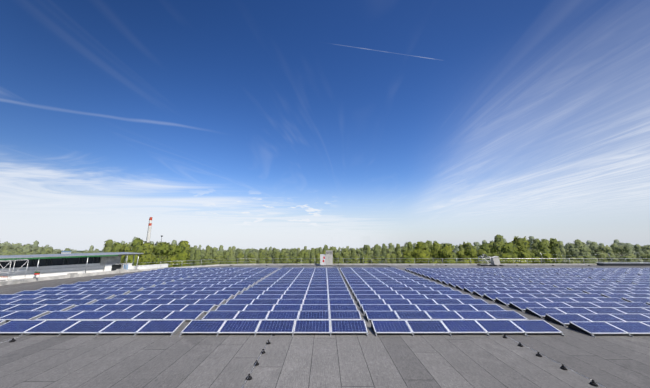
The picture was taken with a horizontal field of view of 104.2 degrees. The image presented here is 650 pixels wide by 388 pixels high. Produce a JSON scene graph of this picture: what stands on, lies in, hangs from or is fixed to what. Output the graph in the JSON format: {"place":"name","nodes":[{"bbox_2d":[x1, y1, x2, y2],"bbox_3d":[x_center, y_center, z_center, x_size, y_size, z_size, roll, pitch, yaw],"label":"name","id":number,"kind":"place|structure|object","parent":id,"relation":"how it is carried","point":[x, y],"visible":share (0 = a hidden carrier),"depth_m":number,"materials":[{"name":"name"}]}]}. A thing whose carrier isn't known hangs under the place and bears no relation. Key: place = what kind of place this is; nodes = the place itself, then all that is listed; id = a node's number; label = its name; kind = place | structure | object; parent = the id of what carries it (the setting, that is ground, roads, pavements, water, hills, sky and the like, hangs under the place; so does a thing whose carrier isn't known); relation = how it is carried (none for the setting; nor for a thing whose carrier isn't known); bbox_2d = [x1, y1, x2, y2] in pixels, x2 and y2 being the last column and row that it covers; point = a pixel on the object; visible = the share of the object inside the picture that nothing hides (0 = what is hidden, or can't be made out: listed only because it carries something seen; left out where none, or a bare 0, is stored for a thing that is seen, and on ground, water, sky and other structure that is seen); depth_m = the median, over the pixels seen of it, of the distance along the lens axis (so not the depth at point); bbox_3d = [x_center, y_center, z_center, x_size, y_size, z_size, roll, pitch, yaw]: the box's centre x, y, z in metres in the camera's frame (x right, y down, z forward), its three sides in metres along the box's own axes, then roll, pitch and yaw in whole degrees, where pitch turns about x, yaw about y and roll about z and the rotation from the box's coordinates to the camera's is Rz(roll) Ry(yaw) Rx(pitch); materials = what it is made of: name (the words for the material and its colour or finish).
{"place":"outdoors","nodes":[
{"label":"outdoors","id":0,"kind":"place"},
{"bbox_2d":[77,251,568,265],"bbox_3d":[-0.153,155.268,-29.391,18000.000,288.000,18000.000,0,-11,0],"label":"ground","id":1,"kind":"structure","parent":0,"point":[380,262],"depth_m":321.01,"materials":[{"name":"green plant"}]},
{"bbox_2d":[0,246,13,254],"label":"tree","id":2,"kind":"object","parent":1,"relation":"on","point":[6,250],"visible":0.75,"depth_m":163.40,"materials":[{"name":"green plant"}]},
{"bbox_2d":[10,243,20,251],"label":"tree","id":3,"kind":"object","parent":1,"relation":"on","point":[14,246],"visible":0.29,"depth_m":199.93,"materials":[{"name":"green plant"}]},
{"bbox_2d":[12,248,25,254],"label":"tree","id":4,"kind":"object","parent":1,"relation":"on","point":[20,250],"visible":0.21,"depth_m":165.13,"materials":[{"name":"green plant"}]},
{"bbox_2d":[22,244,31,252],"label":"tree","id":5,"kind":"object","parent":1,"relation":"on","point":[25,247],"visible":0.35,"depth_m":196.51,"materials":[{"name":"green plant"}]},
{"bbox_2d":[30,248,43,253],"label":"tree","id":6,"kind":"object","parent":1,"relation":"on","point":[37,251],"visible":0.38,"depth_m":172.18,"materials":[{"name":"green plant"}]},
{"bbox_2d":[103,239,112,252],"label":"tree","id":7,"kind":"object","parent":1,"relation":"on","point":[108,246],"visible":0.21,"depth_m":123.47,"materials":[{"name":"green plant"}]},
{"bbox_2d":[112,243,121,251],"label":"tree","id":8,"kind":"object","parent":1,"relation":"on","point":[117,246],"visible":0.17,"depth_m":95.78,"materials":[{"name":"green plant"}]},
{"bbox_2d":[119,245,131,251],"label":"tree","id":9,"kind":"object","parent":1,"relation":"on","point":[125,249],"visible":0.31,"depth_m":89.39,"materials":[{"name":"green plant"}]},
{"bbox_2d":[125,251,140,265],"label":"tree","id":10,"kind":"object","parent":1,"relation":"on","point":[130,259],"visible":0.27,"depth_m":74.98,"materials":[{"name":"green plant"}]},
{"bbox_2d":[131,238,143,251],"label":"tree","id":11,"kind":"object","parent":1,"relation":"on","point":[136,244],"visible":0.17,"depth_m":89.98,"materials":[{"name":"green plant"}]},
{"bbox_2d":[138,258,153,268],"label":"tree","id":12,"kind":"object","parent":1,"relation":"on","point":[142,261],"visible":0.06,"depth_m":66.80,"materials":[{"name":"green plant"}]},
{"bbox_2d":[140,247,155,260],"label":"tree","id":13,"kind":"object","parent":1,"relation":"on","point":[148,253],"visible":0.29,"depth_m":85.44,"materials":[{"name":"green plant"}]},
{"bbox_2d":[142,241,153,251],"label":"tree","id":14,"kind":"object","parent":1,"relation":"on","point":[146,244],"visible":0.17,"depth_m":93.31,"materials":[{"name":"green plant"}]},
{"bbox_2d":[146,217,151,241],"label":"chimney","id":15,"kind":"object","parent":1,"relation":"on","point":[149,230],"visible":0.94,"depth_m":394.65,"materials":[{"name":"concrete"}]},
{"bbox_2d":[151,258,161,264],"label":"tree","id":16,"kind":"object","parent":1,"relation":"on","point":[157,260],"visible":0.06,"depth_m":68.47,"materials":[{"name":"green plant"}]},
{"bbox_2d":[156,242,167,261],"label":"tree","id":17,"kind":"object","parent":1,"relation":"on","point":[163,257],"visible":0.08,"depth_m":93.55,"materials":[{"name":"green plant"}]},
{"bbox_2d":[152,243,172,260],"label":"tree","id":18,"kind":"object","parent":1,"relation":"on","point":[163,249],"visible":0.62,"depth_m":88.33,"materials":[{"name":"green plant"}]},
{"bbox_2d":[167,255,175,267],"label":"tree","id":19,"kind":"object","parent":1,"relation":"on","point":[172,258],"visible":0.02,"depth_m":68.80,"materials":[{"name":"green plant"}]},
{"bbox_2d":[173,244,184,254],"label":"tree","id":20,"kind":"object","parent":1,"relation":"on","point":[179,247],"visible":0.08,"depth_m":87.22,"materials":[{"name":"green plant"}]},
{"bbox_2d":[173,251,189,266],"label":"tree","id":21,"kind":"object","parent":1,"relation":"on","point":[181,259],"visible":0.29,"depth_m":68.18,"materials":[{"name":"green plant"}]},
{"bbox_2d":[179,241,190,265],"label":"tree","id":22,"kind":"object","parent":1,"relation":"on","point":[186,245],"visible":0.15,"depth_m":96.09,"materials":[{"name":"green plant"}]},
{"bbox_2d":[190,247,195,262],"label":"tree","id":23,"kind":"object","parent":1,"relation":"on","point":[192,251],"visible":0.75,"depth_m":150.33,"materials":[{"name":"green plant"}]},
{"bbox_2d":[193,250,201,265],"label":"tree","id":24,"kind":"object","parent":1,"relation":"on","point":[197,259],"visible":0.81,"depth_m":137.94,"materials":[{"name":"green plant"}]},
{"bbox_2d":[205,245,210,255],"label":"tree","id":25,"kind":"object","parent":1,"relation":"on","point":[208,251],"visible":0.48,"depth_m":165.35,"materials":[{"name":"green plant"}]},
{"bbox_2d":[203,255,213,264],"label":"tree","id":26,"kind":"object","parent":1,"relation":"on","point":[206,258],"visible":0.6,"depth_m":144.63,"materials":[{"name":"green plant"}]},
{"bbox_2d":[211,255,220,264],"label":"tree","id":27,"kind":"object","parent":1,"relation":"on","point":[217,258],"visible":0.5,"depth_m":137.06,"materials":[{"name":"green plant"}]},
{"bbox_2d":[222,253,230,263],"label":"tree","id":28,"kind":"object","parent":1,"relation":"on","point":[226,256],"visible":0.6,"depth_m":148.21,"materials":[{"name":"green plant"}]},
{"bbox_2d":[235,252,243,263],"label":"tree","id":29,"kind":"object","parent":1,"relation":"on","point":[240,258],"visible":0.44,"depth_m":124.99,"materials":[{"name":"green plant"}]},
{"bbox_2d":[257,252,265,263],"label":"tree","id":30,"kind":"object","parent":1,"relation":"on","point":[262,255],"visible":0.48,"depth_m":140.42,"materials":[{"name":"green plant"}]},
{"bbox_2d":[281,256,293,263],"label":"tree","id":31,"kind":"object","parent":1,"relation":"on","point":[286,261],"visible":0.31,"depth_m":124.20,"materials":[{"name":"green plant"}]},
{"bbox_2d":[291,256,303,263],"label":"tree","id":32,"kind":"object","parent":1,"relation":"on","point":[297,261],"visible":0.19,"depth_m":124.94,"materials":[{"name":"green plant"}]},
{"bbox_2d":[303,252,309,263],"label":"tree","id":33,"kind":"object","parent":1,"relation":"on","point":[306,255],"visible":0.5,"depth_m":136.42,"materials":[{"name":"green plant"}]},
{"bbox_2d":[342,248,349,262],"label":"tree","id":34,"kind":"object","parent":1,"relation":"on","point":[345,253],"visible":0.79,"depth_m":165.89,"materials":[{"name":"green plant"}]},
{"bbox_2d":[350,255,360,263],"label":"tree","id":35,"kind":"object","parent":1,"relation":"on","point":[355,261],"visible":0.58,"depth_m":132.87,"materials":[{"name":"green plant"}]},
{"bbox_2d":[359,255,367,263],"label":"tree","id":36,"kind":"object","parent":1,"relation":"on","point":[365,260],"visible":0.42,"depth_m":124.73,"materials":[{"name":"green plant"}]},
{"bbox_2d":[365,247,371,263],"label":"tree","id":37,"kind":"object","parent":1,"relation":"on","point":[368,251],"visible":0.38,"depth_m":169.52,"materials":[{"name":"green plant"}]},
{"bbox_2d":[369,256,381,263],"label":"tree","id":38,"kind":"object","parent":1,"relation":"on","point":[372,261],"visible":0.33,"depth_m":124.92,"materials":[{"name":"green plant"}]},
{"bbox_2d":[374,244,379,262],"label":"tree","id":39,"kind":"object","parent":1,"relation":"on","point":[376,251],"visible":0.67,"depth_m":184.49,"materials":[{"name":"green plant"}]},
{"bbox_2d":[381,243,386,261],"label":"tree","id":40,"kind":"object","parent":1,"relation":"on","point":[383,251],"visible":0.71,"depth_m":184.98,"materials":[{"name":"green plant"}]},
{"bbox_2d":[389,254,395,263],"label":"tree","id":41,"kind":"object","parent":1,"relation":"on","point":[392,261],"visible":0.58,"depth_m":142.99,"materials":[{"name":"green plant"}]},
{"bbox_2d":[395,250,411,263],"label":"tree","id":42,"kind":"object","parent":1,"relation":"on","point":[406,253],"visible":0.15,"depth_m":99.09,"materials":[{"name":"green plant"}]},
{"bbox_2d":[402,256,415,263],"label":"tree","id":43,"kind":"object","parent":1,"relation":"on","point":[408,261],"visible":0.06,"depth_m":65.52,"materials":[{"name":"green plant"}]},
{"bbox_2d":[407,242,413,251],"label":"tree","id":44,"kind":"object","parent":1,"relation":"on","point":[410,246],"visible":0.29,"depth_m":135.21,"materials":[{"name":"green plant"}]},
{"bbox_2d":[410,242,432,262],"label":"tree","id":45,"kind":"object","parent":1,"relation":"on","point":[420,246],"visible":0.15,"depth_m":86.01,"materials":[{"name":"green plant"}]},
{"bbox_2d":[415,251,427,263],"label":"tree","id":46,"kind":"object","parent":1,"relation":"on","point":[421,254],"visible":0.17,"depth_m":76.73,"materials":[{"name":"green plant"}]},
{"bbox_2d":[418,257,436,263],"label":"tree","id":47,"kind":"object","parent":1,"relation":"on","point":[425,261],"visible":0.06,"depth_m":66.55,"materials":[{"name":"green plant"}]},
{"bbox_2d":[431,242,441,263],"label":"tree","id":48,"kind":"object","parent":1,"relation":"on","point":[436,248],"visible":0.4,"depth_m":98.93,"materials":[{"name":"green plant"}]},
{"bbox_2d":[436,247,450,262],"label":"tree","id":49,"kind":"object","parent":1,"relation":"on","point":[443,253],"visible":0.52,"depth_m":86.10,"materials":[{"name":"green plant"}]},
{"bbox_2d":[443,245,453,263],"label":"tree","id":50,"kind":"object","parent":1,"relation":"on","point":[448,247],"visible":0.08,"depth_m":90.33,"materials":[{"name":"green plant"}]},
{"bbox_2d":[441,244,456,260],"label":"tree","id":51,"kind":"object","parent":1,"relation":"on","point":[453,248],"visible":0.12,"depth_m":127.64,"materials":[{"name":"green plant"}]},
{"bbox_2d":[443,259,455,263],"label":"tree","id":52,"kind":"object","parent":1,"relation":"on","point":[448,261],"visible":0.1,"depth_m":68.00,"materials":[{"name":"green plant"}]},
{"bbox_2d":[456,249,465,260],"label":"tree","id":53,"kind":"object","parent":1,"relation":"on","point":[460,253],"visible":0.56,"depth_m":97.42,"materials":[{"name":"green plant"}]},
{"bbox_2d":[461,259,474,263],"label":"tree","id":54,"kind":"object","parent":1,"relation":"on","point":[467,261],"visible":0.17,"depth_m":74.43,"materials":[{"name":"green plant"}]},
{"bbox_2d":[462,242,476,249],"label":"tree","id":55,"kind":"object","parent":1,"relation":"on","point":[467,244],"visible":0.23,"depth_m":135.92,"materials":[{"name":"green plant"}]},
{"bbox_2d":[463,246,478,257],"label":"tree","id":56,"kind":"object","parent":1,"relation":"on","point":[470,251],"visible":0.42,"depth_m":90.41,"materials":[{"name":"green plant"}]},
{"bbox_2d":[468,257,485,263],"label":"tree","id":57,"kind":"object","parent":1,"relation":"on","point":[479,262],"visible":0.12,"depth_m":78.94,"materials":[{"name":"green plant"}]},
{"bbox_2d":[477,248,486,257],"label":"tree","id":58,"kind":"object","parent":1,"relation":"on","point":[480,253],"visible":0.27,"depth_m":97.98,"materials":[{"name":"green plant"}]},
{"bbox_2d":[479,243,490,259],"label":"tree","id":59,"kind":"object","parent":1,"relation":"on","point":[486,247],"visible":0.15,"depth_m":102.34,"materials":[{"name":"green plant"}]},
{"bbox_2d":[490,241,503,256],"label":"tree","id":60,"kind":"object","parent":1,"relation":"on","point":[495,249],"visible":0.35,"depth_m":102.76,"materials":[{"name":"green plant"}]},
{"bbox_2d":[494,235,504,243],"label":"tree","id":61,"kind":"object","parent":1,"relation":"on","point":[497,238],"visible":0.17,"depth_m":134.28,"materials":[{"name":"green plant"}]},
{"bbox_2d":[499,253,511,263],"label":"tree","id":62,"kind":"object","parent":1,"relation":"on","point":[504,255],"visible":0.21,"depth_m":81.58,"materials":[{"name":"green plant"}]},
{"bbox_2d":[501,243,518,259],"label":"tree","id":63,"kind":"object","parent":1,"relation":"on","point":[509,248],"visible":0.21,"depth_m":84.67,"materials":[{"name":"green plant"}]},
{"bbox_2d":[505,236,531,261],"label":"tree","id":64,"kind":"object","parent":1,"relation":"on","point":[519,243],"visible":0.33,"depth_m":88.20,"materials":[{"name":"green plant"}]},
{"bbox_2d":[507,259,529,263],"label":"tree","id":65,"kind":"object","parent":1,"relation":"on","point":[519,261],"visible":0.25,"depth_m":76.89,"materials":[{"name":"green plant"}]},
{"bbox_2d":[518,246,534,261],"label":"tree","id":66,"kind":"object","parent":1,"relation":"on","point":[526,250],"visible":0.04,"depth_m":87.34,"materials":[{"name":"green plant"}]},
{"bbox_2d":[528,236,533,248],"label":"tree","id":67,"kind":"object","parent":1,"relation":"on","point":[531,238],"visible":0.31,"depth_m":300.81,"materials":[{"name":"green plant"}]},
{"bbox_2d":[529,256,540,263],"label":"tree","id":68,"kind":"object","parent":1,"relation":"on","point":[535,261],"visible":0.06,"depth_m":76.35,"materials":[{"name":"green plant"}]},
{"bbox_2d":[531,238,540,251],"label":"tree","id":69,"kind":"object","parent":1,"relation":"on","point":[535,244],"visible":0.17,"depth_m":141.04,"materials":[{"name":"green plant"}]},
{"bbox_2d":[537,241,550,252],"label":"tree","id":70,"kind":"object","parent":1,"relation":"on","point":[542,246],"visible":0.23,"depth_m":99.35,"materials":[{"name":"green plant"}]},
{"bbox_2d":[540,252,553,263],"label":"tree","id":71,"kind":"object","parent":1,"relation":"on","point":[546,255],"visible":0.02,"depth_m":67.24,"materials":[{"name":"green plant"}]},
{"bbox_2d":[548,238,562,263],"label":"tree","id":72,"kind":"object","parent":1,"relation":"on","point":[553,246],"visible":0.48,"depth_m":98.56,"materials":[{"name":"green plant"}]},
{"bbox_2d":[558,243,565,263],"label":"tree","id":73,"kind":"object","parent":1,"relation":"on","point":[562,251],"visible":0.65,"depth_m":185.88,"materials":[{"name":"green plant"}]},
{"bbox_2d":[565,257,581,263],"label":"tree","id":74,"kind":"object","parent":1,"relation":"on","point":[573,261],"visible":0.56,"depth_m":132.78,"materials":[{"name":"green plant"}]},
{"bbox_2d":[568,244,579,257],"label":"tree","id":75,"kind":"object","parent":1,"relation":"on","point":[573,251],"visible":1,"depth_m":183.96,"materials":[{"name":"green plant"}]},
{"bbox_2d":[574,239,582,249],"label":"tree","id":76,"kind":"object","parent":1,"relation":"on","point":[578,244],"visible":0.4,"depth_m":192.95,"materials":[{"name":"green plant"}]},
{"bbox_2d":[578,247,594,256],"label":"tree","id":77,"kind":"object","parent":1,"relation":"on","point":[585,251],"visible":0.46,"depth_m":165.12,"materials":[{"name":"green plant"}]},
{"bbox_2d":[583,255,594,263],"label":"tree","id":78,"kind":"object","parent":1,"relation":"on","point":[589,261],"visible":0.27,"depth_m":130.90,"materials":[{"name":"green plant"}]},
{"bbox_2d":[589,241,597,255],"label":"tree","id":79,"kind":"object","parent":1,"relation":"on","point":[593,245],"visible":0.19,"depth_m":207.31,"materials":[{"name":"green plant"}]},
{"bbox_2d":[594,245,610,257],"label":"tree","id":80,"kind":"object","parent":1,"relation":"on","point":[600,249],"visible":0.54,"depth_m":169.21,"materials":[{"name":"green plant"}]},
{"bbox_2d":[598,253,607,261],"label":"tree","id":81,"kind":"object","parent":1,"relation":"on","point":[601,255],"visible":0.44,"depth_m":150.51,"materials":[{"name":"green plant"}]},
{"bbox_2d":[606,256,619,261],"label":"tree","id":82,"kind":"object","parent":1,"relation":"on","point":[615,260],"visible":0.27,"depth_m":140.63,"materials":[{"name":"green plant"}]},
{"bbox_2d":[611,243,620,261],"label":"tree","id":83,"kind":"object","parent":1,"relation":"on","point":[616,254],"visible":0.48,"depth_m":178.37,"materials":[{"name":"green plant"}]},
{"bbox_2d":[613,245,624,261],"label":"tree","id":84,"kind":"object","parent":1,"relation":"on","point":[619,249],"visible":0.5,"depth_m":173.61,"materials":[{"name":"green plant"}]},
{"bbox_2d":[623,245,633,255],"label":"tree","id":85,"kind":"object","parent":1,"relation":"on","point":[627,249],"visible":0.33,"depth_m":168.86,"materials":[{"name":"green plant"}]},
{"bbox_2d":[633,244,643,256],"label":"tree","id":86,"kind":"object","parent":1,"relation":"on","point":[637,247],"visible":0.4,"depth_m":180.40,"materials":[{"name":"green plant"}]},
{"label":"building walls","id":87,"kind":"object","parent":1,"relation":"on","visible":0},
{"bbox_2d":[0,252,167,280],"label":"building","id":88,"kind":"structure","parent":87,"relation":"on","point":[45,265],"depth_m":31.07,"materials":[{"name":"metal"}]},
{"bbox_2d":[0,265,649,387],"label":"roof felt","id":89,"kind":"object","parent":87,"relation":"on","point":[304,360],"depth_m":8.87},
{"bbox_2d":[0,268,220,325],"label":"solar panels","id":90,"kind":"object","parent":89,"relation":"on","point":[27,305],"depth_m":19.25,"materials":[{"name":"glass"}]},
{"bbox_2d":[0,268,278,336],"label":"solar panels","id":91,"kind":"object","parent":89,"relation":"on","point":[170,307],"depth_m":14.76,"materials":[{"name":"glass"}]},
{"bbox_2d":[243,333,274,385],"bbox_3d":[-2.265,4.303,1.454,0.217,0.124,20.135,0,-11,0],"label":"lightning conductor","id":92,"kind":"object","parent":89,"relation":"on","point":[249,377],"visible":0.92,"depth_m":8.41,"materials":[{"name":"black plastic"}]},
{"bbox_2d":[179,268,367,336],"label":"solar panels","id":93,"kind":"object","parent":89,"relation":"on","point":[321,299],"depth_m":14.77,"materials":[{"name":"glass"}]},
{"bbox_2d":[0,264,596,285],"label":"roof kerb","id":94,"kind":"structure","parent":89,"relation":"on","point":[71,275],"depth_m":34.19,"materials":[{"name":"concrete"}]},
{"bbox_2d":[0,259,27,281],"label":"access frame","id":95,"kind":"object","parent":94,"relation":"on","point":[12,270],"visible":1,"depth_m":24.17,"materials":[{"name":"white paint"}]},
{"bbox_2d":[136,258,649,268],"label":"railing","id":96,"kind":"object","parent":94,"relation":"on","point":[423,258],"visible":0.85,"depth_m":44.76,"materials":[{"name":"metal"}]},
{"bbox_2d":[320,251,332,265],"bbox_3d":[0.235,11.088,43.751,2.190,2.496,1.000,0,-11,0],"label":"inverter cabinet","id":97,"kind":"object","parent":89,"relation":"on","point":[326,259],"visible":1,"depth_m":43.30,"materials":[{"name":"white metal"}]},
{"bbox_2d":[230,252,641,265],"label":"lightning rods","id":98,"kind":"object","parent":89,"relation":"on","point":[446,265],"visible":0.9,"depth_m":43.84,"materials":[{"name":"metal"}]},
{"bbox_2d":[340,268,564,335],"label":"solar panels","id":99,"kind":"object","parent":89,"relation":"on","point":[415,304],"depth_m":14.77,"materials":[{"name":"glass"}]},
{"bbox_2d":[477,254,503,265],"bbox_3d":[28.215,11.281,43.343,3.590,1.967,1.600,0,-11,0],"label":"ventilation unit","id":100,"kind":"object","parent":89,"relation":"on","point":[494,261],"visible":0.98,"depth_m":42.94,"materials":[{"name":"white metal"}]},
{"bbox_2d":[405,268,649,336],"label":"solar panels","id":101,"kind":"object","parent":89,"relation":"on","point":[589,314],"depth_m":15.75,"materials":[{"name":"glass"}]},
{"bbox_2d":[501,333,605,387],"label":"lightning conductor","id":102,"kind":"object","parent":89,"relation":"on","point":[592,382],"visible":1,"depth_m":8.16,"materials":[{"name":"black plastic"}]},
{"bbox_2d":[464,268,649,304],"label":"solar panels","id":103,"kind":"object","parent":89,"relation":"on","point":[628,292],"depth_m":23.23,"materials":[{"name":"glass"}]},
{"bbox_2d":[523,268,649,285],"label":"solar panels","id":104,"kind":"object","parent":89,"relation":"on","point":[634,278],"depth_m":29.66,"materials":[{"name":"glass"}]},
{"bbox_2d":[582,268,649,274],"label":"solar panels","id":105,"kind":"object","parent":89,"relation":"on","point":[639,271],"depth_m":33.61,"materials":[{"name":"glass"}]},
{"bbox_2d":[595,262,649,265],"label":"skylight","id":106,"kind":"object","parent":89,"relation":"on","point":[623,263],"visible":1,"depth_m":42.87},
{"bbox_2d":[0,0,649,250],"label":"sky","id":107,"kind":"structure","parent":0,"point":[241,124],"materials":[{"name":"blue"}]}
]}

